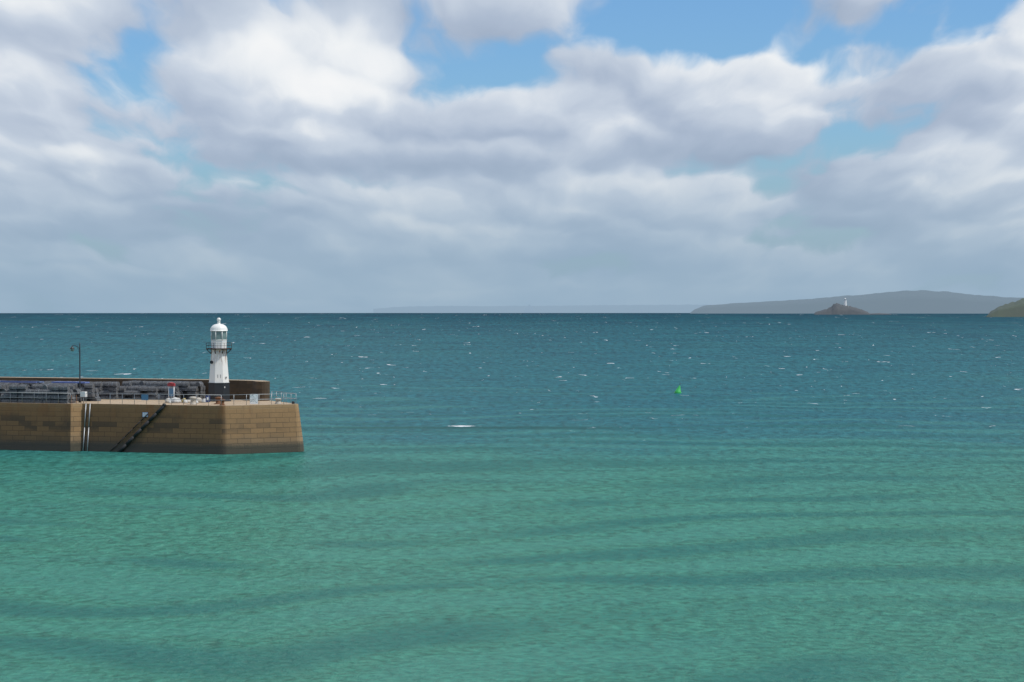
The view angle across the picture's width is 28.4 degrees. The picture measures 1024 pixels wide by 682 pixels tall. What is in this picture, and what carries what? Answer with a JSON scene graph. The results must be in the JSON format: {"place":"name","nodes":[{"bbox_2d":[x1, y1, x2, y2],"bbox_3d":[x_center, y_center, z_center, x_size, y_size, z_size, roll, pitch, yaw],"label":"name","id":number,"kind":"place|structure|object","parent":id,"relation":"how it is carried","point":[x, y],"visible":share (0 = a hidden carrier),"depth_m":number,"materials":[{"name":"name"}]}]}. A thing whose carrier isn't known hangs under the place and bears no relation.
{"place":"outdoors","nodes":[
{"label":"outdoors","id":0,"kind":"place"},
{"bbox_2d":[0,377,269,400],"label":"parapet wall","id":1,"kind":"structure","parent":0,"point":[238,387],"depth_m":225.68,"materials":[{"name":"stone"}]},
{"bbox_2d":[0,313,1023,681],"bbox_3d":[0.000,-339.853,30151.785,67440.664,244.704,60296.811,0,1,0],"label":"sea","id":2,"kind":"structure","parent":0,"point":[518,497],"depth_m":152.86,"materials":[{"name":"liquid"}]},
{"bbox_2d":[0,399,303,453],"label":"pier wall","id":3,"kind":"structure","parent":2,"relation":"in","point":[236,426],"depth_m":213.13,"materials":[{"name":"brown stone"}]},
{"bbox_2d":[70,343,80,402],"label":"street lamp","id":4,"kind":"object","parent":3,"relation":"on","point":[72,348],"visible":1,"depth_m":217.72,"materials":[{"name":"black metal"}]},
{"bbox_2d":[0,380,205,403],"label":"lobster pots","id":5,"kind":"object","parent":3,"relation":"on","point":[50,391],"visible":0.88,"depth_m":223.75,"materials":[{"name":"grey"}]},
{"bbox_2d":[0,381,89,382],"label":"pot covers","id":6,"kind":"object","parent":5,"relation":"on","point":[41,382],"visible":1,"depth_m":222.86,"materials":[{"name":"wicker"}]},
{"bbox_2d":[0,391,295,404],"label":"guard rails","id":7,"kind":"object","parent":3,"relation":"on","point":[183,399],"visible":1,"depth_m":214.09,"materials":[{"name":"metal"}]},
{"bbox_2d":[71,382,294,451],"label":"quay fittings","id":8,"kind":"object","parent":3,"relation":"on","point":[219,400],"visible":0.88,"depth_m":213.28,"materials":[{"name":"metal"}]},
{"bbox_2d":[206,318,231,401],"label":"lighthouse","id":9,"kind":"object","parent":3,"relation":"on","point":[219,384],"visible":0.99,"depth_m":220.20,"materials":[{"name":"white paint"}]},
{"bbox_2d":[523,304,535,312],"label":"sea stack","id":10,"kind":"object","parent":2,"relation":"in","point":[529,308],"visible":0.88,"depth_m":21951.31,"materials":[{"name":"grey stone"}]},
{"bbox_2d":[674,385,680,392],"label":"channel buoy","id":11,"kind":"object","parent":2,"relation":"in","point":[678,390],"visible":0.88,"depth_m":361.87,"materials":[{"name":"green paint"}]},
{"bbox_2d":[814,303,869,314],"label":"rocky island","id":12,"kind":"structure","parent":2,"relation":"on","point":[836,309],"depth_m":6323.97,"materials":[{"name":"grey stone"}]},
{"bbox_2d":[870,313,891,314],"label":"godrevy reef","id":13,"kind":"object","parent":2,"relation":"in","point":[880,314],"visible":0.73,"depth_m":6374.80},
{"bbox_2d":[0,0,1023,312],"label":"sky","id":14,"kind":"structure","parent":0,"point":[157,156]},
{"bbox_2d":[373,304,704,312],"bbox_3d":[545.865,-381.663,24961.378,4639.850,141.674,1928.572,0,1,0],"label":"coast","id":15,"kind":"structure","parent":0,"point":[686,308],"depth_m":24194.39},
{"bbox_2d":[690,290,1021,313],"bbox_3d":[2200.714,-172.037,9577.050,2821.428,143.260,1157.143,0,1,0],"label":"headland","id":16,"kind":"structure","parent":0,"point":[921,302],"depth_m":9117.53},
{"bbox_2d":[986,298,1023,316],"bbox_3d":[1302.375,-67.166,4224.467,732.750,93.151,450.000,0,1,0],"label":"headland","id":17,"kind":"structure","parent":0,"point":[1013,309],"depth_m":4047.36,"materials":[{"name":"green plant"}]}
]}

